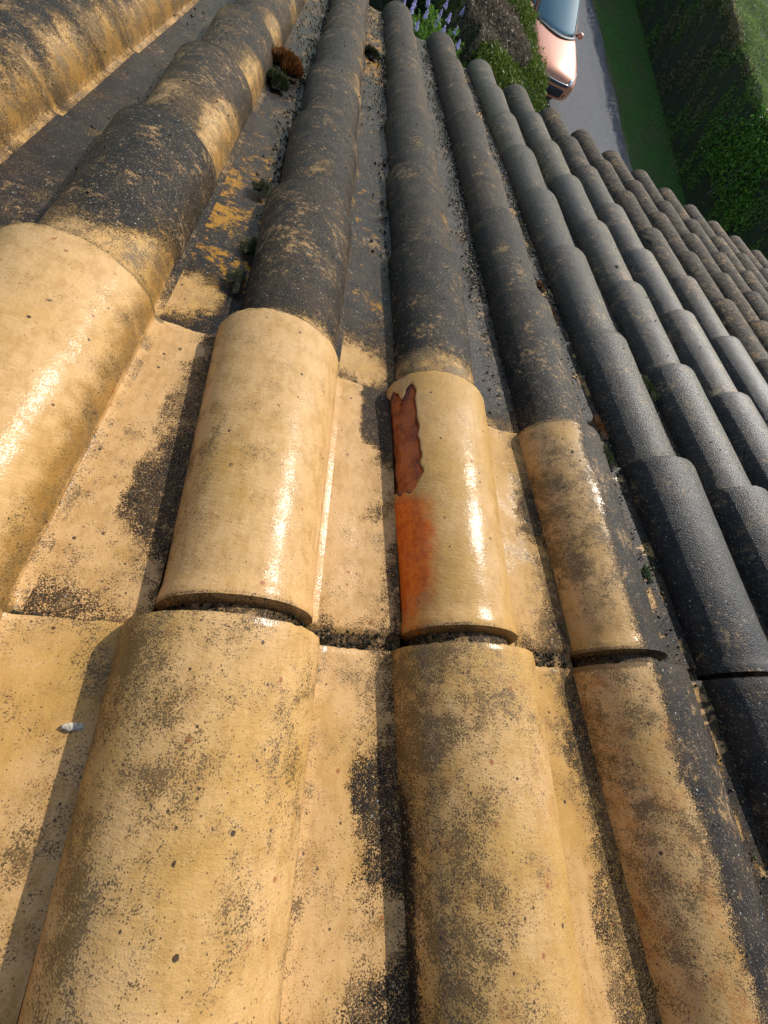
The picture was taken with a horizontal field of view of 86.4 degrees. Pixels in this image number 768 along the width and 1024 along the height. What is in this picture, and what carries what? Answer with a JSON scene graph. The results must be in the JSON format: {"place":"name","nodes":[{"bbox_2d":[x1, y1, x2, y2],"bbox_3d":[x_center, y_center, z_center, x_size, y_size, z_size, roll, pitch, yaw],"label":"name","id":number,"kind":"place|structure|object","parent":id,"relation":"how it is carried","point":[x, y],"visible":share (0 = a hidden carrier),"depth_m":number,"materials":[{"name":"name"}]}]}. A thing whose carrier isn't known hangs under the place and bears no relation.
{"place":"outdoors","nodes":[
{"label":"outdoors","id":0,"kind":"place"},
{"bbox_2d":[543,0,628,169],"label":"road","id":1,"kind":"structure","parent":0,"point":[587,104],"depth_m":13.72,"materials":[{"name":"asphalt"}]},
{"bbox_2d":[524,0,583,100],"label":"parked car","id":2,"kind":"object","parent":1,"relation":"on","point":[556,27],"visible":0.68,"depth_m":11.68,"materials":[{"name":"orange metal"}]},
{"bbox_2d":[591,0,632,171],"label":"road edge","id":3,"kind":"object","parent":1,"relation":"on","point":[616,106],"visible":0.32,"depth_m":14.15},
{"bbox_2d":[591,0,685,205],"bbox_3d":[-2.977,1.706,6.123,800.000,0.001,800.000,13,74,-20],"label":"ground","id":4,"kind":"structure","parent":0,"point":[641,84],"depth_m":14.82,"materials":[{"name":"green plant"}]},
{"bbox_2d":[369,0,429,36],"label":"garden bed","id":5,"kind":"object","parent":4,"relation":"on","point":[381,10],"depth_m":10.97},
{"bbox_2d":[403,0,466,67],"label":"flowering shrub","id":6,"kind":"object","parent":5,"relation":"on","point":[435,26],"visible":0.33,"depth_m":8.45,"materials":[{"name":"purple plant"}]},
{"bbox_2d":[420,0,550,112],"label":"conifer hedge","id":7,"kind":"object","parent":5,"relation":"on","point":[500,37],"visible":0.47,"depth_m":9.07,"materials":[{"name":"plant"}]},
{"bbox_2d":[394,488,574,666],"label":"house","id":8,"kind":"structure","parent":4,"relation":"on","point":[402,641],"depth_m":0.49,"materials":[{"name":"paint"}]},
{"bbox_2d":[0,36,102,227],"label":"clay tile","id":9,"kind":"object","parent":8,"relation":"on","point":[44,147],"visible":0.85,"depth_m":0.59,"materials":[{"name":"tile"}]},
{"bbox_2d":[0,609,123,1023],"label":"clay tile","id":10,"kind":"object","parent":8,"relation":"on","point":[54,673],"visible":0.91,"depth_m":0.29,"materials":[{"name":"ceramic"}]},
{"bbox_2d":[58,722,85,731],"bbox_3d":[-0.232,0.160,0.305,0.019,0.005,0.006,10,57,-21],"label":"stone chip","id":11,"kind":"object","parent":10,"relation":"on","point":[71,726],"visible":1,"depth_m":0.30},
{"bbox_2d":[0,0,167,130],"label":"clay tile","id":12,"kind":"object","parent":8,"relation":"on","point":[85,80],"visible":0.8,"depth_m":0.72,"materials":[{"name":"tile"}]},
{"bbox_2d":[0,222,215,621],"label":"clay tile","id":13,"kind":"object","parent":8,"relation":"on","point":[104,369],"visible":0.98,"depth_m":0.40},
{"bbox_2d":[38,104,264,335],"bbox_3d":[-0.322,-0.419,0.594,0.270,0.101,0.446,12,56,-20],"label":"clay tile","id":14,"kind":"object","parent":8,"relation":"on","point":[197,254],"visible":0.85,"depth_m":0.59,"materials":[{"name":"tile"}]},
{"bbox_2d":[225,267,246,292],"bbox_3d":[-0.226,-0.359,0.623,0.035,0.010,0.073,13,56,-20],"label":"moss clump","id":15,"kind":"object","parent":14,"relation":"on","point":[237,279],"visible":1,"depth_m":0.62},
{"bbox_2d":[111,0,208,65],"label":"clay tile","id":16,"kind":"object","parent":8,"relation":"on","point":[159,32],"visible":0.59,"depth_m":0.94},
{"bbox_2d":[180,0,235,25],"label":"clay tile","id":17,"kind":"object","parent":8,"relation":"on","point":[210,8],"visible":0.35,"depth_m":1.15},
{"bbox_2d":[18,610,409,1023],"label":"clay tile","id":18,"kind":"object","parent":8,"relation":"on","point":[232,852],"visible":1,"depth_m":0.28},
{"bbox_2d":[144,41,289,203],"bbox_3d":[-0.324,-0.755,0.801,0.270,0.102,0.446,12,56,-20],"label":"clay tile","id":19,"kind":"object","parent":8,"relation":"on","point":[241,139],"visible":0.69,"depth_m":0.80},
{"bbox_2d":[251,178,271,197],"bbox_3d":[-0.236,-0.629,0.784,0.044,0.012,0.083,13,56,-20],"label":"moss clump","id":20,"kind":"object","parent":19,"relation":"on","point":[262,187],"visible":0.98,"depth_m":0.78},
{"bbox_2d":[201,4,304,127],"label":"clay tile","id":21,"kind":"object","parent":8,"relation":"on","point":[252,56],"visible":0.52,"depth_m":1.01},
{"bbox_2d":[266,66,289,91],"bbox_3d":[-0.291,-1.151,1.071,0.102,0.025,0.130,13,56,-20],"label":"moss clump","id":22,"kind":"object","parent":21,"relation":"on","point":[277,78],"visible":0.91,"depth_m":1.07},
{"bbox_2d":[234,0,315,77],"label":"clay tile","id":23,"kind":"object","parent":8,"relation":"on","point":[278,24],"visible":0.35,"depth_m":1.23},
{"bbox_2d":[272,43,304,79],"bbox_3d":[-0.279,-1.254,1.121,0.140,0.040,0.142,13,56,-20],"label":"moss clump","id":24,"kind":"object","parent":23,"relation":"on","point":[288,62],"visible":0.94,"depth_m":1.11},
{"bbox_2d":[154,308,400,650],"bbox_3d":[-0.093,-0.033,0.471,0.272,0.105,0.446,12,56,-20],"label":"clay tile","id":25,"kind":"object","parent":8,"relation":"on","point":[287,506],"visible":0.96,"depth_m":0.45,"materials":[{"name":"ceramic"}]},
{"bbox_2d":[286,0,324,44],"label":"clay tile","id":26,"kind":"object","parent":8,"relation":"on","point":[298,10],"visible":0.34,"depth_m":1.46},
{"bbox_2d":[304,0,329,17],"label":"clay tile","id":27,"kind":"object","parent":8,"relation":"on","point":[309,3],"visible":0.3,"depth_m":1.67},
{"bbox_2d":[242,179,394,389],"bbox_3d":[-0.091,-0.367,0.678,0.270,0.102,0.446,13,56,-20],"label":"clay tile","id":28,"kind":"object","parent":8,"relation":"on","point":[299,270],"visible":0.74,"depth_m":0.67,"materials":[{"name":"tile"}]},
{"bbox_2d":[238,237,257,265],"bbox_3d":[-0.220,-0.441,0.675,0.046,0.012,0.098,13,56,-20],"label":"moss clump","id":29,"kind":"object","parent":28,"relation":"on","point":[248,248],"visible":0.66,"depth_m":0.67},
{"bbox_2d":[279,107,390,258],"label":"clay tile","id":30,"kind":"object","parent":8,"relation":"on","point":[354,188],"visible":0.69,"depth_m":0.89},
{"bbox_2d":[300,60,388,178],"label":"clay tile","id":31,"kind":"object","parent":8,"relation":"on","point":[323,81],"visible":0.63,"depth_m":1.10,"materials":[{"name":"tile"}]},
{"bbox_2d":[314,29,386,123],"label":"clay tile","id":32,"kind":"object","parent":8,"relation":"on","point":[349,57],"visible":0.44,"depth_m":1.31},
{"bbox_2d":[324,5,386,85],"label":"clay tile","id":33,"kind":"object","parent":8,"relation":"on","point":[354,27],"visible":0.31,"depth_m":1.52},
{"bbox_2d":[365,43,380,60],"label":"moss clump","id":34,"kind":"object","parent":33,"relation":"on","point":[372,52],"visible":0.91,"depth_m":1.60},
{"bbox_2d":[330,0,385,55],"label":"clay tile","id":35,"kind":"object","parent":8,"relation":"on","point":[359,7],"visible":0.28,"depth_m":1.74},
{"bbox_2d":[364,0,384,30],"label":"clay tile","id":36,"kind":"object","parent":8,"relation":"on","point":[375,14],"visible":0.33,"depth_m":2.00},
{"bbox_2d":[382,1,430,62],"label":"clay tile","id":37,"kind":"object","parent":8,"relation":"on","point":[390,14],"visible":0.33,"depth_m":2.03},
{"bbox_2d":[383,21,437,89],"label":"clay tile","id":38,"kind":"object","parent":8,"relation":"on","point":[394,32],"visible":0.3,"depth_m":1.80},
{"bbox_2d":[384,43,444,122],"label":"clay tile","id":39,"kind":"object","parent":8,"relation":"on","point":[405,61],"visible":0.34,"depth_m":1.59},
{"bbox_2d":[385,72,453,163],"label":"clay tile","id":40,"kind":"object","parent":8,"relation":"on","point":[410,92],"visible":0.33,"depth_m":1.39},
{"bbox_2d":[384,107,468,220],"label":"clay tile","id":41,"kind":"object","parent":8,"relation":"on","point":[408,137],"visible":0.54,"depth_m":1.17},
{"bbox_2d":[385,161,487,304],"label":"clay tile","id":42,"kind":"object","parent":8,"relation":"on","point":[422,189],"visible":0.7,"depth_m":0.96,"materials":[{"name":"ceramic"}]},
{"bbox_2d":[426,31,473,91],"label":"clay tile","id":43,"kind":"object","parent":8,"relation":"on","point":[441,43],"visible":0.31,"depth_m":2.10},
{"bbox_2d":[388,240,518,433],"bbox_3d":[0.138,-0.316,0.763,0.270,0.102,0.446,13,56,-20],"label":"clay tile","id":44,"kind":"object","parent":8,"relation":"on","point":[433,330],"visible":0.68,"depth_m":0.75,"materials":[{"name":"tile"}]},
{"bbox_2d":[432,53,484,119],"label":"clay tile","id":45,"kind":"object","parent":8,"relation":"on","point":[450,64],"visible":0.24,"depth_m":1.88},
{"bbox_2d":[437,77,498,155],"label":"clay tile","id":46,"kind":"object","parent":8,"relation":"on","point":[453,98],"visible":0.34,"depth_m":1.66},
{"bbox_2d":[386,370,572,668],"bbox_3d":[0.137,0.018,0.555,0.272,0.105,0.446,12,56,-20],"label":"clay tile","id":47,"kind":"object","parent":8,"relation":"on","point":[473,559],"visible":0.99,"depth_m":0.53,"materials":[{"name":"ceramic"}]},
{"bbox_2d":[446,110,515,199],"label":"clay tile","id":48,"kind":"object","parent":8,"relation":"on","point":[465,123],"visible":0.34,"depth_m":1.46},
{"bbox_2d":[466,59,510,111],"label":"clay tile","id":49,"kind":"object","parent":8,"relation":"on","point":[480,72],"visible":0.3,"depth_m":2.17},
{"bbox_2d":[455,151,536,258],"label":"clay tile","id":50,"kind":"object","parent":8,"relation":"on","point":[484,189],"visible":0.52,"depth_m":1.24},
{"bbox_2d":[476,83,527,146],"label":"clay tile","id":51,"kind":"object","parent":8,"relation":"on","point":[490,99],"visible":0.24,"depth_m":1.95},
{"bbox_2d":[486,110,545,183],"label":"clay tile","id":52,"kind":"object","parent":8,"relation":"on","point":[504,128],"visible":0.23,"depth_m":1.74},
{"bbox_2d":[468,207,569,341],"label":"clay tile","id":53,"kind":"object","parent":8,"relation":"on","point":[496,234],"visible":0.65,"depth_m":1.03,"materials":[{"name":"tile"}]},
{"bbox_2d":[536,280,546,292],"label":"moss clump","id":54,"kind":"object","parent":53,"relation":"on","point":[540,285],"visible":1,"depth_m":1.09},
{"bbox_2d":[503,84,534,118],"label":"clay tile","id":55,"kind":"object","parent":8,"relation":"on","point":[519,103],"visible":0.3,"depth_m":2.25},
{"bbox_2d":[391,641,660,1023],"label":"clay tile","id":56,"kind":"object","parent":8,"relation":"on","point":[518,905],"visible":1,"depth_m":0.35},
{"bbox_2d":[500,144,565,222],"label":"clay tile","id":57,"kind":"object","parent":8,"relation":"on","point":[529,176],"visible":0.39,"depth_m":1.53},
{"bbox_2d":[517,111,550,148],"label":"clay tile","id":58,"kind":"object","parent":8,"relation":"on","point":[531,124],"visible":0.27,"depth_m":2.03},
{"bbox_2d":[516,187,577,258],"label":"clay tile","id":59,"kind":"object","parent":8,"relation":"on","point":[545,223],"visible":0.42,"depth_m":1.32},
{"bbox_2d":[531,139,570,185],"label":"clay tile","id":60,"kind":"object","parent":8,"relation":"on","point":[550,159],"visible":0.34,"depth_m":1.82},
{"bbox_2d":[488,289,618,467],"bbox_3d":[0.367,-0.265,0.848,0.270,0.102,0.446,13,56,-20],"label":"clay tile","id":61,"kind":"object","parent":8,"relation":"on","point":[522,326],"visible":0.73,"depth_m":0.82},
{"bbox_2d":[587,414,607,441],"bbox_3d":[0.436,-0.177,0.834,0.046,0.015,0.084,13,56,-20],"label":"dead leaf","id":62,"kind":"object","parent":61,"relation":"on","point":[595,424],"visible":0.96,"depth_m":0.83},
{"bbox_2d":[603,443,616,470],"bbox_3d":[0.433,-0.111,0.792,0.039,0.014,0.071,13,56,-20],"label":"moss clump","id":63,"kind":"object","parent":61,"relation":"on","point":[609,460],"visible":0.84,"depth_m":0.79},
{"bbox_2d":[538,107,570,141],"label":"clay tile","id":64,"kind":"object","parent":8,"relation":"on","point":[556,129],"visible":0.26,"depth_m":2.33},
{"bbox_2d":[555,135,589,171],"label":"clay tile","id":65,"kind":"object","parent":8,"relation":"on","point":[573,154],"visible":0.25,"depth_m":2.11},
{"bbox_2d":[548,174,597,230],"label":"clay tile","id":66,"kind":"object","parent":8,"relation":"on","point":[563,186],"visible":0.43,"depth_m":1.61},
{"bbox_2d":[571,129,603,163],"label":"clay tile","id":67,"kind":"object","parent":8,"relation":"on","point":[584,139],"visible":0.34,"depth_m":2.41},
{"bbox_2d":[20,0,767,909],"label":"roof litter","id":68,"kind":"object","parent":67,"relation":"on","point":[382,70],"visible":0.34,"depth_m":1.20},
{"bbox_2d":[538,245,639,371],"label":"clay tile","id":69,"kind":"object","parent":8,"relation":"on","point":[579,298],"visible":0.66,"depth_m":1.11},
{"bbox_2d":[571,165,613,209],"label":"clay tile","id":70,"kind":"object","parent":8,"relation":"on","point":[592,182],"visible":0.46,"depth_m":1.90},
{"bbox_2d":[570,219,632,290],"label":"clay tile","id":71,"kind":"object","parent":8,"relation":"on","point":[602,254],"visible":0.55,"depth_m":1.40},
{"bbox_2d":[518,419,697,680],"bbox_3d":[0.367,0.070,0.640,0.272,0.104,0.446,12,56,-20],"label":"clay tile","id":72,"kind":"object","parent":8,"relation":"on","point":[608,607],"visible":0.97,"depth_m":0.60,"materials":[{"name":"ceramic"}]},
{"bbox_2d":[640,563,653,584],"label":"moss clump","id":73,"kind":"object","parent":72,"relation":"on","point":[646,574],"visible":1,"depth_m":0.66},
{"bbox_2d":[590,159,625,195],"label":"clay tile","id":74,"kind":"object","parent":8,"relation":"on","point":[608,174],"visible":0.38,"depth_m":2.19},
{"bbox_2d":[602,150,634,183],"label":"clay tile","id":75,"kind":"object","parent":8,"relation":"on","point":[615,160],"visible":0.3,"depth_m":2.50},
{"bbox_2d":[594,203,643,254],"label":"clay tile","id":76,"kind":"object","parent":8,"relation":"on","point":[622,228],"visible":0.43,"depth_m":1.70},
{"bbox_2d":[571,329,680,467],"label":"clay tile","id":77,"kind":"object","parent":8,"relation":"on","point":[631,420],"visible":0.76,"depth_m":0.90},
{"bbox_2d":[642,375,659,400],"bbox_3d":[0.667,-0.322,1.034,0.056,0.018,0.102,13,56,-20],"label":"moss clump","id":78,"kind":"object","parent":77,"relation":"on","point":[651,390],"visible":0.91,"depth_m":1.03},
{"bbox_2d":[611,190,651,231],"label":"clay tile","id":79,"kind":"object","parent":8,"relation":"on","point":[634,212],"visible":0.35,"depth_m":1.99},
{"bbox_2d":[623,180,658,214],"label":"clay tile","id":80,"kind":"object","parent":8,"relation":"on","point":[644,200],"visible":0.3,"depth_m":2.28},
{"bbox_2d":[602,280,680,374],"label":"clay tile","id":81,"kind":"object","parent":8,"relation":"on","point":[632,309],"visible":0.65,"depth_m":1.19,"materials":[{"name":"tile"}]},
{"bbox_2d":[630,169,663,202],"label":"clay tile","id":82,"kind":"object","parent":8,"relation":"on","point":[645,180],"visible":0.38,"depth_m":2.58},
{"bbox_2d":[621,248,683,316],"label":"clay tile","id":83,"kind":"object","parent":8,"relation":"on","point":[647,274],"visible":0.53,"depth_m":1.49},
{"bbox_2d":[636,227,686,279],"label":"clay tile","id":84,"kind":"object","parent":8,"relation":"on","point":[667,259],"visible":0.44,"depth_m":1.77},
{"bbox_2d":[646,212,688,253],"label":"clay tile","id":85,"kind":"object","parent":8,"relation":"on","point":[662,223],"visible":0.34,"depth_m":2.07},
{"bbox_2d":[572,662,767,1023],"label":"clay tile","id":86,"kind":"object","parent":8,"relation":"on","point":[694,872],"visible":1,"depth_m":0.41,"materials":[{"name":"tile"}]},
{"bbox_2d":[654,200,689,235],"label":"clay tile","id":87,"kind":"object","parent":8,"relation":"on","point":[670,212],"visible":0.25,"depth_m":2.37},
{"bbox_2d":[658,188,690,220],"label":"clay tile","id":88,"kind":"object","parent":8,"relation":"on","point":[667,194],"visible":0.25,"depth_m":2.68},
{"bbox_2d":[622,455,767,680],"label":"clay tile","id":89,"kind":"object","parent":8,"relation":"on","point":[723,625],"visible":0.95,"depth_m":0.68,"materials":[{"name":"ceramic"}]},
{"bbox_2d":[642,363,751,493],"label":"clay tile","id":90,"kind":"object","parent":8,"relation":"on","point":[673,384],"visible":0.77,"depth_m":0.98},
{"bbox_2d":[658,309,737,397],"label":"clay tile","id":91,"kind":"object","parent":8,"relation":"on","point":[683,329],"visible":0.63,"depth_m":1.28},
{"bbox_2d":[668,275,729,339],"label":"clay tile","id":92,"kind":"object","parent":8,"relation":"on","point":[687,290],"visible":0.59,"depth_m":1.57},
{"bbox_2d":[675,251,723,301],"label":"clay tile","id":93,"kind":"object","parent":8,"relation":"on","point":[694,265],"visible":0.34,"depth_m":1.87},
{"bbox_2d":[683,204,715,237],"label":"clay tile","id":94,"kind":"object","parent":8,"relation":"on","point":[692,211],"visible":0.23,"depth_m":2.77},
{"bbox_2d":[680,233,721,274],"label":"clay tile","id":95,"kind":"object","parent":8,"relation":"on","point":[693,242],"visible":0.27,"depth_m":2.16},
{"bbox_2d":[683,219,718,253],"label":"clay tile","id":96,"kind":"object","parent":8,"relation":"on","point":[693,226],"visible":0.23,"depth_m":2.46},
{"bbox_2d":[707,220,739,253],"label":"clay tile","id":97,"kind":"object","parent":8,"relation":"on","point":[717,228],"visible":0.2,"depth_m":2.85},
{"bbox_2d":[0,0,764,956],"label":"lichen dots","id":98,"kind":"object","parent":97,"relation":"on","point":[364,642],"visible":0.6,"depth_m":0.50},
{"bbox_2d":[710,236,745,271],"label":"clay tile","id":99,"kind":"object","parent":8,"relation":"on","point":[720,243],"visible":0.2,"depth_m":2.54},
{"bbox_2d":[710,252,750,292],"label":"clay tile","id":100,"kind":"object","parent":8,"relation":"on","point":[723,262],"visible":0.27,"depth_m":2.25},
{"bbox_2d":[710,272,759,322],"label":"clay tile","id":101,"kind":"object","parent":8,"relation":"on","point":[727,287],"visible":0.25,"depth_m":1.96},
{"bbox_2d":[703,676,767,847],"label":"clay tile","id":102,"kind":"object","parent":8,"relation":"on","point":[740,706],"visible":1,"depth_m":0.55,"materials":[{"name":"ceramic"}]},
{"bbox_2d":[706,485,767,626],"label":"clay tile","id":103,"kind":"object","parent":8,"relation":"on","point":[729,505],"visible":0.93,"depth_m":0.82,"materials":[{"name":"tile"}]},
{"bbox_2d":[708,392,767,490],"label":"clay tile","id":104,"kind":"object","parent":8,"relation":"on","point":[744,426],"visible":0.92,"depth_m":1.10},
{"bbox_2d":[709,335,767,420],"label":"clay tile","id":105,"kind":"object","parent":8,"relation":"on","point":[741,369],"visible":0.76,"depth_m":1.37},
{"bbox_2d":[710,298,767,361],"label":"clay tile","id":106,"kind":"object","parent":8,"relation":"on","point":[732,319],"visible":0.56,"depth_m":1.66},
{"bbox_2d":[729,235,762,268],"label":"clay tile","id":107,"kind":"object","parent":8,"relation":"on","point":[741,246],"visible":0.27,"depth_m":2.93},
{"bbox_2d":[735,253,767,287],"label":"clay tile","id":108,"kind":"object","parent":8,"relation":"on","point":[746,261],"visible":0.27,"depth_m":2.63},
{"bbox_2d":[739,270,767,304],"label":"clay tile","id":109,"kind":"object","parent":8,"relation":"on","point":[751,280],"visible":0.3,"depth_m":2.35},
{"bbox_2d":[742,291,767,321],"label":"clay tile","id":110,"kind":"object","parent":8,"relation":"on","point":[757,303],"visible":0.51,"depth_m":2.07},
{"bbox_2d":[748,320,767,352],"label":"clay tile","id":111,"kind":"object","parent":8,"relation":"on","point":[759,328],"visible":0.52,"depth_m":1.80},
{"bbox_2d":[751,250,767,268],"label":"clay tile","id":112,"kind":"object","parent":8,"relation":"on","point":[762,259],"visible":0.3,"depth_m":3.05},
{"bbox_2d":[754,359,767,383],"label":"clay tile","id":113,"kind":"object","parent":8,"relation":"on","point":[761,366],"visible":0.35,"depth_m":1.52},
{"bbox_2d":[758,268,767,282],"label":"clay tile","id":114,"kind":"object","parent":8,"relation":"on","point":[763,272],"visible":0.16,"depth_m":2.76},
{"bbox_2d":[634,0,767,260],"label":"clipped hedge","id":115,"kind":"object","parent":4,"relation":"on","point":[708,58],"visible":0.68,"depth_m":13.92,"materials":[{"name":"green plant"}]},
{"bbox_2d":[692,104,767,234],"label":"laurel bush","id":116,"kind":"object","parent":4,"relation":"on","point":[756,135],"visible":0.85,"depth_m":12.98,"materials":[{"name":"green plant"}]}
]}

